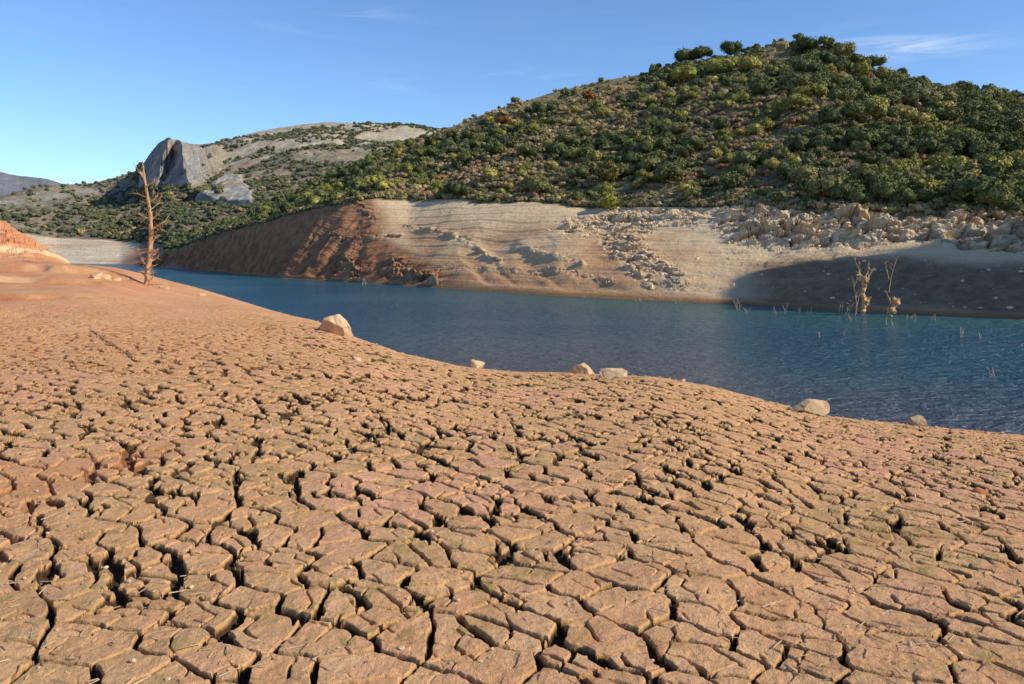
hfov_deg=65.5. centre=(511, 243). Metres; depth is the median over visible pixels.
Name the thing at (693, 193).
holm oak
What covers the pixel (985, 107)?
holm oak
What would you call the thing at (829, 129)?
holm oak
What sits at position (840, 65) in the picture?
holm oak
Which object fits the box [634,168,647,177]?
autumn tree
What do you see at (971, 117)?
holm oak
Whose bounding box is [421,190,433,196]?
bare shrub
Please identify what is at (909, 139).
holm oak
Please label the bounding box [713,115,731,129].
holm oak
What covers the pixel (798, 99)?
autumn tree
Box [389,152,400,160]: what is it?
autumn tree
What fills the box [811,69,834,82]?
holm oak
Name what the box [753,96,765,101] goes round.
bare shrub
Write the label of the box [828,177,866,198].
holm oak
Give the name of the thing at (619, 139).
holm oak
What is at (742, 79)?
autumn tree
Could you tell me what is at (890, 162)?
holm oak
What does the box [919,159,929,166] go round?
autumn tree
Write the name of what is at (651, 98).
autumn tree
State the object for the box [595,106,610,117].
autumn tree
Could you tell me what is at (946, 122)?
bare shrub
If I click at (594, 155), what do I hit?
autumn tree
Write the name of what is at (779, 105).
autumn tree
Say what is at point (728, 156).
autumn tree
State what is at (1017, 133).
holm oak
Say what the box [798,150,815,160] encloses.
holm oak
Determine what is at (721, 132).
autumn tree
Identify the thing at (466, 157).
holm oak
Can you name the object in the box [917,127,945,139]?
holm oak
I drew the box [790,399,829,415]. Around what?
boulder
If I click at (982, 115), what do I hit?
holm oak
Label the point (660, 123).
autumn tree
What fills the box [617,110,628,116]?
autumn tree
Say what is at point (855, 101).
holm oak
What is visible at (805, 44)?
holm oak
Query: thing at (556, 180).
bare shrub
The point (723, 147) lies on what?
holm oak
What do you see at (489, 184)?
bare shrub
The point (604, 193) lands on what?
autumn tree
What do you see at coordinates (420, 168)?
holm oak
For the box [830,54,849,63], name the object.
holm oak
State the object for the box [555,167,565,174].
bare shrub
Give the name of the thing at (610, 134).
holm oak
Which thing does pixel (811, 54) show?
holm oak
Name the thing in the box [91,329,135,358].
stick
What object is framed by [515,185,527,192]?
bare shrub
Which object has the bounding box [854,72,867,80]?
holm oak
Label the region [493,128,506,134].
autumn tree
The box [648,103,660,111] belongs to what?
autumn tree
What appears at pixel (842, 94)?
holm oak
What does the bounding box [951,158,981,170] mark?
autumn tree
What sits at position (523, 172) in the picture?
autumn tree
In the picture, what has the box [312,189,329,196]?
holm oak
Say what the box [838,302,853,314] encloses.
dead branch
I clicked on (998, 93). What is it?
holm oak
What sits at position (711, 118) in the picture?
bare shrub
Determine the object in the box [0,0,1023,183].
sky
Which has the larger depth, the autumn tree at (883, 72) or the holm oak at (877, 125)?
the autumn tree at (883, 72)
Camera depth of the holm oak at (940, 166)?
100.82 m
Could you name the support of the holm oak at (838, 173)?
on the hill at (312, 244)
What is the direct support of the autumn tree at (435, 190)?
on the hill at (312, 244)
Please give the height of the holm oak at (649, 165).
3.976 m
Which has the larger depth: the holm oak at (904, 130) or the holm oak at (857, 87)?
the holm oak at (857, 87)
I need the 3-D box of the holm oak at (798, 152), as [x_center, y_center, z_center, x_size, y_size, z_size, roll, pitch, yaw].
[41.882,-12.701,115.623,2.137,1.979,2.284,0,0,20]
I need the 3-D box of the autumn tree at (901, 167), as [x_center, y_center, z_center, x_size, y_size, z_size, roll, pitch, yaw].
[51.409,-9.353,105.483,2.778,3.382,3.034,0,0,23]
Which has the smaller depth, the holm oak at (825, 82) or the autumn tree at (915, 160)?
the autumn tree at (915, 160)
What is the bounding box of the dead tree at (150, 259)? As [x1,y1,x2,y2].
[132,161,170,285]
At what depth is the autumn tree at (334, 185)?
173.24 m
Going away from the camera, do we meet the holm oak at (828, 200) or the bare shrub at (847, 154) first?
the holm oak at (828, 200)
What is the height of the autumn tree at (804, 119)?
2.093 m
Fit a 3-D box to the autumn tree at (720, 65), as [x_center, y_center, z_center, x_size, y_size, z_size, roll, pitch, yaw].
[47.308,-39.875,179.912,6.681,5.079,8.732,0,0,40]
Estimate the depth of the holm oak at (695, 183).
117.14 m
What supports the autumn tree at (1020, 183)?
on the hill at (312, 244)
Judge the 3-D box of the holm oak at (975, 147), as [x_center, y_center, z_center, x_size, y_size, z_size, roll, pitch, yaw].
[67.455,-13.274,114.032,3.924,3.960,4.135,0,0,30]
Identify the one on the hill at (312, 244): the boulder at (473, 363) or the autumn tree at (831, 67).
the autumn tree at (831, 67)
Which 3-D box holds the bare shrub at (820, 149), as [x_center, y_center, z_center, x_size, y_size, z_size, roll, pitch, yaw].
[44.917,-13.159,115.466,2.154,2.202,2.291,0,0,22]
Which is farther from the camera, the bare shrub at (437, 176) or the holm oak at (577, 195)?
the bare shrub at (437, 176)
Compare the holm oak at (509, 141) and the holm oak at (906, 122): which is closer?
the holm oak at (906, 122)
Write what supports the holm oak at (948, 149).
on the hill at (312, 244)
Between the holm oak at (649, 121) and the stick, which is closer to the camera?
the stick
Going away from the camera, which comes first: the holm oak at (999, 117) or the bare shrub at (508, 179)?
the holm oak at (999, 117)
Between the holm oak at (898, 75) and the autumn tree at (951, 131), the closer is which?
the autumn tree at (951, 131)
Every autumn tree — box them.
[258,211,267,219]
[272,208,281,214]
[294,200,306,204]
[302,191,314,200]
[309,195,323,202]
[319,183,332,191]
[331,182,343,189]
[334,192,345,199]
[364,175,378,187]
[375,173,384,179]
[375,178,394,190]
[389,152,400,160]
[391,177,403,182]
[393,147,402,153]
[395,141,405,152]
[395,162,412,172]
[430,179,443,188]
[431,140,439,145]
[431,187,438,194]
[447,152,458,160]
[479,132,489,135]
[482,166,499,182]
[484,116,493,121]
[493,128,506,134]
[495,188,507,192]
[496,116,509,123]
[499,171,507,176]
[502,181,512,189]
[507,118,518,126]
[516,168,526,177]
[518,164,530,169]
[528,122,539,130]
[537,174,545,180]
[540,117,547,123]
[542,139,552,147]
[543,160,558,169]
[558,118,566,125]
[567,148,579,160]
[568,105,578,112]
[572,118,582,124]
[581,90,592,102]
[583,150,602,161]
[592,98,602,108]
[594,159,620,183]
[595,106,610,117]
[595,181,614,195]
[602,190,613,195]
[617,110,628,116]
[623,138,633,144]
[632,178,644,190]
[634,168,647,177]
[636,85,646,91]
[639,96,651,102]
[645,94,656,102]
[646,172,653,181]
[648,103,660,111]
[655,118,670,127]
[657,80,666,89]
[664,91,674,97]
[671,63,698,82]
[674,110,688,117]
[675,182,692,197]
[678,84,690,93]
[686,90,696,99]
[689,86,700,91]
[703,55,737,73]
[707,75,718,83]
[709,146,722,159]
[716,90,726,98]
[716,129,730,135]
[720,134,732,142]
[722,99,734,109]
[724,152,734,161]
[728,91,749,104]
[731,56,741,63]
[734,128,745,137]
[736,76,746,84]
[738,54,762,70]
[747,123,764,134]
[751,141,768,151]
[757,116,774,131]
[762,156,779,170]
[764,64,778,72]
[771,98,787,115]
[779,64,794,73]
[783,93,811,112]
[783,152,801,163]
[792,84,813,96]
[798,115,808,124]
[809,82,828,99]
[823,63,836,71]
[854,59,871,73]
[862,97,889,121]
[867,95,890,106]
[874,163,888,171]
[877,66,894,77]
[891,160,910,172]
[896,106,917,119]
[901,156,922,167]
[907,110,930,124]
[912,121,946,136]
[912,176,939,189]
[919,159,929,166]
[927,113,938,121]
[927,152,951,166]
[934,100,956,107]
[936,179,949,185]
[943,155,971,167]
[944,127,981,137]
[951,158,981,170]
[952,168,981,176]
[984,154,1016,168]
[989,85,1001,90]
[990,102,1002,111]
[1002,90,1008,98]
[1008,149,1023,165]
[1008,177,1023,187]
[1010,97,1023,103]
[1011,169,1023,174]
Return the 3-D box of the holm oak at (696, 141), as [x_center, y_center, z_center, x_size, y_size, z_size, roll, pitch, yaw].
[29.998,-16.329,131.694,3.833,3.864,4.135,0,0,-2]
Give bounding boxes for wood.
[0,121,441,244]
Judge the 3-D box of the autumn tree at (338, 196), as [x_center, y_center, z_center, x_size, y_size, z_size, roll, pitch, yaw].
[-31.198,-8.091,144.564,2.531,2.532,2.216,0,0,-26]
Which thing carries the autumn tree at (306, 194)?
on the hill at (312, 244)
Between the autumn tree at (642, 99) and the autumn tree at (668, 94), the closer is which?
the autumn tree at (668, 94)
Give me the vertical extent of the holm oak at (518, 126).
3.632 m
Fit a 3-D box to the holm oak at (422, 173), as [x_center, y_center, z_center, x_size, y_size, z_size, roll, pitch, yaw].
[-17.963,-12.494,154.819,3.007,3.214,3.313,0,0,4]
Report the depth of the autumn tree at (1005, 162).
102.89 m
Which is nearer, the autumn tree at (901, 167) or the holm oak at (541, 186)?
the autumn tree at (901, 167)
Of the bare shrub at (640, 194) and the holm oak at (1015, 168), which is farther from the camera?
the bare shrub at (640, 194)
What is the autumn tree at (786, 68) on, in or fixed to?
on the hill at (312, 244)
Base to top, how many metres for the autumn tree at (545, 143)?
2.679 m
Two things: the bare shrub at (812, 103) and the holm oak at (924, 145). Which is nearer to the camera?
the holm oak at (924, 145)
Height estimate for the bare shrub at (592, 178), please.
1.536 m
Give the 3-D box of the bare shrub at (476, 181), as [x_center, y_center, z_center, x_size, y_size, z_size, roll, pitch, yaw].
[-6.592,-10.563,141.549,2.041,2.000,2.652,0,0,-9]
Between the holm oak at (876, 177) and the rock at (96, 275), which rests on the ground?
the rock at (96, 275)
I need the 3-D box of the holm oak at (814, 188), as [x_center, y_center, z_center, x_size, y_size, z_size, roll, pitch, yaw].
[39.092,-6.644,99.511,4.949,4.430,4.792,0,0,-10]
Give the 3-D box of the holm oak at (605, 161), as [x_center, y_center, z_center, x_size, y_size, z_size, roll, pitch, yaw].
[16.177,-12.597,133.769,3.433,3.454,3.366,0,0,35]
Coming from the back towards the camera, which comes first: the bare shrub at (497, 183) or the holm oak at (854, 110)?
the bare shrub at (497, 183)
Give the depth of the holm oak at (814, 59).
163.78 m
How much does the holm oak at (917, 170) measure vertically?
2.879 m
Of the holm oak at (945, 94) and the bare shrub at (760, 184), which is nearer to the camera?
the bare shrub at (760, 184)
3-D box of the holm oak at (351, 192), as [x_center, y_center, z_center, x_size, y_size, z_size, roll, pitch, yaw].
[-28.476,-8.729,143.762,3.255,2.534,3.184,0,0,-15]
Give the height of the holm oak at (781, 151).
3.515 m
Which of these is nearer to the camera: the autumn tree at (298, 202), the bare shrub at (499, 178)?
the bare shrub at (499, 178)
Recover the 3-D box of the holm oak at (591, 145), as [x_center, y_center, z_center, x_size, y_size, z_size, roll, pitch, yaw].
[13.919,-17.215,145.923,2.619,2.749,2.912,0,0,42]
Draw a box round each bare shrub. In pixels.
[391,189,404,192]
[395,172,407,176]
[414,189,423,193]
[418,161,433,166]
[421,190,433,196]
[432,174,440,179]
[469,179,478,187]
[486,182,494,188]
[492,162,499,166]
[492,181,503,187]
[494,177,503,180]
[505,176,515,181]
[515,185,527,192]
[526,191,537,196]
[535,155,544,159]
[537,170,545,174]
[538,147,545,152]
[550,177,563,184]
[552,172,561,177]
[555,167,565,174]
[562,161,571,166]
[577,181,590,188]
[586,175,597,180]
[596,124,604,129]
[617,150,626,156]
[619,118,628,124]
[633,192,650,198]
[634,110,646,116]
[635,102,646,108]
[684,172,697,175]
[685,175,696,179]
[688,130,698,134]
[690,167,708,173]
[701,180,710,187]
[702,81,710,86]
[706,159,719,164]
[707,115,717,121]
[708,176,719,185]
[709,131,717,135]
[711,141,723,145]
[712,107,721,112]
[714,163,727,169]
[719,157,725,163]
[729,117,744,122]
[732,136,747,141]
[733,122,742,127]
[733,139,742,143]
[739,143,749,147]
[748,135,761,142]
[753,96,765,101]
[754,181,769,188]
[755,169,771,175]
[756,131,768,138]
[760,138,771,143]
[764,148,772,153]
[773,95,782,100]
[773,121,783,125]
[781,123,794,128]
[782,116,802,123]
[787,104,796,110]
[805,100,815,105]
[806,115,824,124]
[814,146,828,152]
[815,155,826,162]
[818,100,829,108]
[821,166,844,174]
[828,100,843,106]
[835,151,844,157]
[838,121,848,126]
[843,151,855,157]
[847,159,862,165]
[879,117,891,122]
[907,153,919,158]
[919,154,930,160]
[939,120,951,124]
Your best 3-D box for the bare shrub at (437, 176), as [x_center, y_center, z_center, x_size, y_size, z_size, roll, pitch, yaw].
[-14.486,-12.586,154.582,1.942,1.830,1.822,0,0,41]
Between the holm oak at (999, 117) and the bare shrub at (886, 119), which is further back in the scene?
the holm oak at (999, 117)
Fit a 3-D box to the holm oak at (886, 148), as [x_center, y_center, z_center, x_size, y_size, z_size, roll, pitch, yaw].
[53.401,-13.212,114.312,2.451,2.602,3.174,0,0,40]
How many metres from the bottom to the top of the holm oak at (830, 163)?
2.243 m
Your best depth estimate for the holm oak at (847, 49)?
175.34 m
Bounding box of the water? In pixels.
[75,264,1023,434]
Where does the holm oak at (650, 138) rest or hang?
on the hill at (312, 244)
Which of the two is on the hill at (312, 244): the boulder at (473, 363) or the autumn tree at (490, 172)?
the autumn tree at (490, 172)
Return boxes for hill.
[0,172,60,195]
[140,40,1023,318]
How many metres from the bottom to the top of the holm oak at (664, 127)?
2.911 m
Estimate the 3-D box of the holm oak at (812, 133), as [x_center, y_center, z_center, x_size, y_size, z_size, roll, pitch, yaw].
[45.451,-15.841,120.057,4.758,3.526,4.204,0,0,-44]
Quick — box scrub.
[161,32,1023,251]
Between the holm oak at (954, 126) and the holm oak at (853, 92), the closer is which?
the holm oak at (954, 126)
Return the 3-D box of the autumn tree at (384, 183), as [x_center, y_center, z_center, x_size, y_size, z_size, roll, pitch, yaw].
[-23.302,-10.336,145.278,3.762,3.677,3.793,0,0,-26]
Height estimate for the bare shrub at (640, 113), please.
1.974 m
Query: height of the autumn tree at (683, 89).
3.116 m
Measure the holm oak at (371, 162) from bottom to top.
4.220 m
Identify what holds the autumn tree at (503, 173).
on the hill at (312, 244)
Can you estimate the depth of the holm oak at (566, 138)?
154.35 m
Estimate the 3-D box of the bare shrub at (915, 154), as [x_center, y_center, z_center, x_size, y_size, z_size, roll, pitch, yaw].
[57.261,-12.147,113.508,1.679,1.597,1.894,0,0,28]
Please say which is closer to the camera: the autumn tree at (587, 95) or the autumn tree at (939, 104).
the autumn tree at (939, 104)
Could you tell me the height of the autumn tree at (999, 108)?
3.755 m
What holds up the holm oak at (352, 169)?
on the hill at (312, 244)
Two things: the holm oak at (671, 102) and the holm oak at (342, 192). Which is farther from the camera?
the holm oak at (671, 102)
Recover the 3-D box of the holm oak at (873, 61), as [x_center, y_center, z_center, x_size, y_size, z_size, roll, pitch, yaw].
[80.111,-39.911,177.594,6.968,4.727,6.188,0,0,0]
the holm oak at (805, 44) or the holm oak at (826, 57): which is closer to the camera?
the holm oak at (826, 57)
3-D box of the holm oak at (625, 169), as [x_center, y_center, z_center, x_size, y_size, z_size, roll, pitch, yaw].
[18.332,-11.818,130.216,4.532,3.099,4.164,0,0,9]
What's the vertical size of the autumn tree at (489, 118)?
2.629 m
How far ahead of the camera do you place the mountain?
374.03 m
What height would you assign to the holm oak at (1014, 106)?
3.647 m
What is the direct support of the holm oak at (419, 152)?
on the hill at (312, 244)
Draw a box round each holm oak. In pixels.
[276,199,294,211]
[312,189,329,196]
[327,190,340,196]
[334,190,346,196]
[346,179,354,188]
[346,189,360,196]
[348,164,360,176]
[352,168,365,174]
[354,178,366,185]
[363,157,378,165]
[363,167,376,176]
[376,164,393,172]
[402,153,418,162]
[408,175,425,184]
[409,147,426,157]
[413,171,426,178]
[414,164,427,172]
[423,145,438,157]
[424,135,437,145]
[443,180,462,195]
[445,128,459,137]
[458,151,473,165]
[459,185,474,194]
[468,132,480,138]
[470,133,482,140]
[483,140,507,153]
[493,134,507,141]
[501,136,519,149]
[513,122,527,132]
[514,143,538,156]
[520,174,539,191]
[527,178,552,192]
[546,141,560,152]
[550,145,566,157]
[555,131,577,144]
[566,164,589,178]
[567,191,581,199]
[575,124,590,136]
[578,146,593,155]
[579,143,595,149]
[581,161,597,173]
[594,137,612,147]
[599,159,615,166]
[600,150,609,160]
[603,129,623,141]
[613,134,627,143]
[618,162,636,176]
[621,126,641,139]
[623,151,643,165]
[624,141,639,150]
[627,146,644,154]
[631,89,648,99]
[633,135,644,142]
[634,139,653,153]
[637,124,658,131]
[638,155,663,171]
[639,116,658,126]
[641,128,660,135]
[641,135,658,147]
[649,149,667,163]
[652,161,686,185]
[656,136,672,149]
[658,130,674,140]
[659,123,669,131]
[662,97,678,108]
[662,153,686,170]
[666,122,690,133]
[673,46,696,61]
[675,132,685,144]
[677,144,694,158]
[681,133,705,148]
[683,186,702,199]
[685,180,701,187]
[691,45,713,58]
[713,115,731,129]
[716,143,727,156]
[716,171,746,188]
[719,40,743,55]
[729,163,748,172]
[730,148,758,165]
[731,83,749,93]
[740,166,755,180]
[749,76,767,84]
[750,80,772,95]
[754,154,770,164]
[769,189,792,201]
[771,143,789,159]
[773,161,801,183]
[783,72,801,81]
[783,133,811,151]
[786,72,813,92]
[787,162,820,187]
[791,36,819,52]
[793,151,805,156]
[794,56,811,71]
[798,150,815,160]
[799,128,827,138]
[800,157,821,169]
[802,174,844,198]
[803,49,819,55]
[804,53,820,58]
[804,61,824,73]
[805,55,821,62]
[810,134,835,149]
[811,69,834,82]
[811,74,832,88]
[815,103,845,124]
[815,150,838,158]
[816,50,834,63]
[817,35,836,50]
[819,122,838,135]
[819,172,830,178]
[820,157,841,167]
[823,197,836,203]
[825,87,851,100]
[826,72,843,83]
[826,171,842,178]
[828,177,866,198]
[829,58,850,68]
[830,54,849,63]
[830,141,848,151]
[832,41,856,56]
[833,59,846,72]
[835,125,843,134]
[835,168,861,181]
[840,101,868,121]
[841,123,883,144]
[842,83,863,92]
[844,100,864,104]
[844,191,874,203]
[846,88,858,100]
[846,162,881,181]
[850,140,870,152]
[851,149,888,165]
[853,95,871,102]
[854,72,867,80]
[858,54,887,67]
[858,76,875,91]
[861,167,892,191]
[867,180,897,203]
[869,120,888,129]
[870,82,889,95]
[870,132,896,146]
[874,143,892,154]
[875,156,897,166]
[876,126,898,136]
[878,106,898,117]
[879,92,901,107]
[882,136,904,147]
[885,72,898,84]
[885,79,895,91]
[885,123,912,136]
[885,174,915,191]
[888,169,919,184]
[891,88,903,94]
[892,186,921,206]
[893,71,906,79]
[893,82,907,90]
[893,140,916,158]
[894,118,912,127]
[897,135,913,144]
[898,78,912,83]
[901,80,920,93]
[902,92,919,106]
[903,168,923,173]
[905,85,931,99]
[908,75,923,81]
[912,134,944,156]
[913,81,931,86]
[915,186,938,201]
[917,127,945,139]
[918,94,939,106]
[918,107,935,115]
[918,173,935,180]
[924,100,938,107]
[925,161,948,173]
[926,185,946,196]
[927,144,955,154]
[928,167,969,180]
[929,83,957,100]
[934,105,963,121]
[940,134,967,156]
[942,171,997,204]
[945,85,962,99]
[947,124,962,128]
[953,80,974,90]
[954,129,981,158]
[956,94,982,102]
[957,99,984,113]
[957,113,979,123]
[961,109,987,118]
[965,89,994,100]
[966,160,1008,179]
[967,117,999,132]
[967,137,998,155]
[970,175,1017,208]
[973,148,1007,166]
[978,88,1003,99]
[978,102,996,112]
[982,98,1004,107]
[982,107,997,115]
[982,130,1017,146]
[985,112,1005,124]
[994,98,1011,106]
[994,124,1010,132]
[996,180,1014,188]
[998,108,1017,114]
[998,200,1023,211]
[1000,115,1023,131]
[1002,137,1023,151]
[1003,106,1023,118]
[1005,171,1023,181]
[1006,163,1023,173]
[1007,103,1022,108]
[1007,130,1023,140]
[1013,185,1023,197]
[1013,195,1023,203]
[1015,201,1023,213]
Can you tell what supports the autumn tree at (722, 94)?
on the hill at (312, 244)
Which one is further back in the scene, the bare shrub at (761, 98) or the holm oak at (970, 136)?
the bare shrub at (761, 98)
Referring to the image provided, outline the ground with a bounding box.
[0,220,1023,683]
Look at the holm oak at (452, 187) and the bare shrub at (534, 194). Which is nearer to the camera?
the bare shrub at (534, 194)
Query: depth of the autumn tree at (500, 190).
133.46 m
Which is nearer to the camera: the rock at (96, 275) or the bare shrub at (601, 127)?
the rock at (96, 275)
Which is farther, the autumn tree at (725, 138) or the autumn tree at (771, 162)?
the autumn tree at (725, 138)
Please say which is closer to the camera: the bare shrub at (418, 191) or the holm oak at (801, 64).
the bare shrub at (418, 191)
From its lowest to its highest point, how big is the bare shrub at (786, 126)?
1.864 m
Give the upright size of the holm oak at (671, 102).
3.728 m
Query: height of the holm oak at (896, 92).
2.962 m
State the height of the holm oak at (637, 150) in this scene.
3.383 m
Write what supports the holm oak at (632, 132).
on the hill at (312, 244)
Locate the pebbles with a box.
[0,281,1020,683]
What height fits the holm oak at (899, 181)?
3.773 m
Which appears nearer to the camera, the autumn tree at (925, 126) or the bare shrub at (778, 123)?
the autumn tree at (925, 126)
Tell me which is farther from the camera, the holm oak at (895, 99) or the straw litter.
the holm oak at (895, 99)
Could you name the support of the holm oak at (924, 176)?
on the hill at (312, 244)
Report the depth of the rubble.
94.76 m
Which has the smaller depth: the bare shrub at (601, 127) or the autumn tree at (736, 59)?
the bare shrub at (601, 127)
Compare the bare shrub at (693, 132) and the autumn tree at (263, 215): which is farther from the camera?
the autumn tree at (263, 215)
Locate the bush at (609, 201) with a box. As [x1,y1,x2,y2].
[598,194,619,210]
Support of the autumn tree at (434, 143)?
on the hill at (312, 244)
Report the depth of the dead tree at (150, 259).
28.63 m
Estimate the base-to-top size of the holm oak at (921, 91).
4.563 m
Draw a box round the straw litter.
[0,391,1023,683]
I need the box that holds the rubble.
[339,204,1023,308]
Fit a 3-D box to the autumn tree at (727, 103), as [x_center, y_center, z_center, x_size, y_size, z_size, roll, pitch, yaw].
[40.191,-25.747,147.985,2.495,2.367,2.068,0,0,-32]
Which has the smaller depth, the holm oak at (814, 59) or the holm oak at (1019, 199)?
the holm oak at (1019, 199)
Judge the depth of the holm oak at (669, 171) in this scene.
120.59 m
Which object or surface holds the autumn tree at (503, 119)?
on the hill at (312, 244)
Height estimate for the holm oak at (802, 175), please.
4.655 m
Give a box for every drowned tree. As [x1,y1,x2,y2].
[852,254,873,315]
[885,255,901,316]
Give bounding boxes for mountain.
[0,122,435,268]
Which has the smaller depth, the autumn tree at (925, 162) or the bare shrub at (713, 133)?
the autumn tree at (925, 162)
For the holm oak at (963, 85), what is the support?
on the hill at (312, 244)
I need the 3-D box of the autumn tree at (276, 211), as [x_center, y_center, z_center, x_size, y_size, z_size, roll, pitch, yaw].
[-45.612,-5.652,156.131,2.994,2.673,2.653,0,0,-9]
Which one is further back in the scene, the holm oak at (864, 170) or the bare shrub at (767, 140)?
the bare shrub at (767, 140)
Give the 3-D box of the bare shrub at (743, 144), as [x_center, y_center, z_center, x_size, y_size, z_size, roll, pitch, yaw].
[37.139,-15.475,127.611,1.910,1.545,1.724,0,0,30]
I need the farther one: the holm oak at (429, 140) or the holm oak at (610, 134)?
the holm oak at (429, 140)
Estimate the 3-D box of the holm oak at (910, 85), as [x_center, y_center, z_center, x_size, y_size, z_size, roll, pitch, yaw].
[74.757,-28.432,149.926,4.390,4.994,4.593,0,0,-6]
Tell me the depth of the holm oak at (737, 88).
151.83 m
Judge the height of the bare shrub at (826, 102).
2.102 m
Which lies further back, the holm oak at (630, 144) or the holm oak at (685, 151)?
the holm oak at (630, 144)
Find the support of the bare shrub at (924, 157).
on the hill at (312, 244)
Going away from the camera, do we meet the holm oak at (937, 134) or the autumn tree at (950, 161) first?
the autumn tree at (950, 161)
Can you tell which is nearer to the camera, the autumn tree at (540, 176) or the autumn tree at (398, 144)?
the autumn tree at (540, 176)
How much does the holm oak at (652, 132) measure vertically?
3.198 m
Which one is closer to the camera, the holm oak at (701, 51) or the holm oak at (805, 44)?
the holm oak at (805, 44)
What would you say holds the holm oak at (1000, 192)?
on the hill at (312, 244)
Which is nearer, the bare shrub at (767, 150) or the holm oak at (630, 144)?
the bare shrub at (767, 150)
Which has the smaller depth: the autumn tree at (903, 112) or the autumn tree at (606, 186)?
the autumn tree at (606, 186)
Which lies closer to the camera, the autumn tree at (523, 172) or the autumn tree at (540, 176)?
the autumn tree at (540, 176)
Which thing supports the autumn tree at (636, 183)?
on the hill at (312, 244)
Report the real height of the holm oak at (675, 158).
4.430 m
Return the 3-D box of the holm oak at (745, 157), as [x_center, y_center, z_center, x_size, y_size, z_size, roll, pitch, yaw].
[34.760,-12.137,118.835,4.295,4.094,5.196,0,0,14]
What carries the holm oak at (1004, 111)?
on the hill at (312, 244)
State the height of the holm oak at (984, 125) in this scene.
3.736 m
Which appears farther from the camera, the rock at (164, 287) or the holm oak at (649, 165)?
the holm oak at (649, 165)
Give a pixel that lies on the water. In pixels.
(871, 366)
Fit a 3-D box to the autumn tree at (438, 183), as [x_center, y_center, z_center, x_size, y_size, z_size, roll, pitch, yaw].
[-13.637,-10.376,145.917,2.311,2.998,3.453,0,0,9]
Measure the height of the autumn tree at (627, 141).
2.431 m
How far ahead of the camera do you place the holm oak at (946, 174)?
97.89 m
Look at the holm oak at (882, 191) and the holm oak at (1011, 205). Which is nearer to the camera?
the holm oak at (1011, 205)
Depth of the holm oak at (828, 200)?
97.46 m
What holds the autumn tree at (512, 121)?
on the hill at (312, 244)
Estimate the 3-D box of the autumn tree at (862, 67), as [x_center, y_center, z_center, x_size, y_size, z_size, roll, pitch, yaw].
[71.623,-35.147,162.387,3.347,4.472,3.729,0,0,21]
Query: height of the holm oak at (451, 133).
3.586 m
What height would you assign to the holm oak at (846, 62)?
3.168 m
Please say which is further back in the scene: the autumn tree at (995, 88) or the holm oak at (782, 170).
the autumn tree at (995, 88)
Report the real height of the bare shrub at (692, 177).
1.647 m
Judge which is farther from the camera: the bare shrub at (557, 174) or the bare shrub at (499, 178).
the bare shrub at (499, 178)
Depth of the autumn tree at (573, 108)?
181.19 m
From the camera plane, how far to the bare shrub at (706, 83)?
165.12 m
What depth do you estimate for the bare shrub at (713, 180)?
116.03 m
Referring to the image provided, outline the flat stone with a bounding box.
[970,487,988,495]
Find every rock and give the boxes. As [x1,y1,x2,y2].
[90,272,102,278]
[102,274,111,279]
[159,286,169,289]
[351,356,361,360]
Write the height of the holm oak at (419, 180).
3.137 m
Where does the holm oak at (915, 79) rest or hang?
on the hill at (312, 244)
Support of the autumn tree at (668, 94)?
on the hill at (312, 244)
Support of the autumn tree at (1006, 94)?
on the hill at (312, 244)
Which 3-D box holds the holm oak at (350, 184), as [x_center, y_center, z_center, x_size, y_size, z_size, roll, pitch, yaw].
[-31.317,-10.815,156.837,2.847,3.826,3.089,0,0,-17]
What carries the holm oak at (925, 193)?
on the hill at (312, 244)
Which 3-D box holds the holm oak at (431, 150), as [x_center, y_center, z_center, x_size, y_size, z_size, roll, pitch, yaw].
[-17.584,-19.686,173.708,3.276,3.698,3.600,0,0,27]
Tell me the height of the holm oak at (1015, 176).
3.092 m
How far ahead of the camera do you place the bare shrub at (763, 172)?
114.20 m
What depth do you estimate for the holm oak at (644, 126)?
148.88 m
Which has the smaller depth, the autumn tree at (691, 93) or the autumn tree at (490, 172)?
the autumn tree at (490, 172)
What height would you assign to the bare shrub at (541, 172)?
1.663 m
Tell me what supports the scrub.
on the hill at (312, 244)
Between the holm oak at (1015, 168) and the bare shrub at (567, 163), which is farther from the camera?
the bare shrub at (567, 163)
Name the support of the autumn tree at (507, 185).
on the hill at (312, 244)
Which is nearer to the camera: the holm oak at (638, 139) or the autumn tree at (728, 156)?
the autumn tree at (728, 156)
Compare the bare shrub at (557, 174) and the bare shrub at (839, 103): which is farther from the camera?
the bare shrub at (557, 174)
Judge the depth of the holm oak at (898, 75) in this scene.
166.13 m
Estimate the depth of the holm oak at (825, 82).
144.38 m
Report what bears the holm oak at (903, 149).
on the hill at (312, 244)
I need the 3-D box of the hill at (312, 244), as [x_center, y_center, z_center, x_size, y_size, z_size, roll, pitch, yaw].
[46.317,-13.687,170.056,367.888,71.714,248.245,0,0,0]
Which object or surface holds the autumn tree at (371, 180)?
on the hill at (312, 244)
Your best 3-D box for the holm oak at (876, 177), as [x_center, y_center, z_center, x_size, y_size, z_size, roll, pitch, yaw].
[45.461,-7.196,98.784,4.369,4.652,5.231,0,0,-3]
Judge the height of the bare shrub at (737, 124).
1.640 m
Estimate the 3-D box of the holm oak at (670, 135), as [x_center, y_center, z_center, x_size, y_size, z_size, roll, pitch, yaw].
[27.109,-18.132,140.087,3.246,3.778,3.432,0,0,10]
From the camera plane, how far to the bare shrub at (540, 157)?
148.40 m
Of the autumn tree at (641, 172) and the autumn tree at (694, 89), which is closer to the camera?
the autumn tree at (641, 172)
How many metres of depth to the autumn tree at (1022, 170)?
101.62 m
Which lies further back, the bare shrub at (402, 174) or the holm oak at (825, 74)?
the bare shrub at (402, 174)
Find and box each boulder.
[317,314,352,338]
[469,359,484,368]
[570,363,593,374]
[599,368,627,377]
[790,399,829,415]
[906,415,927,426]

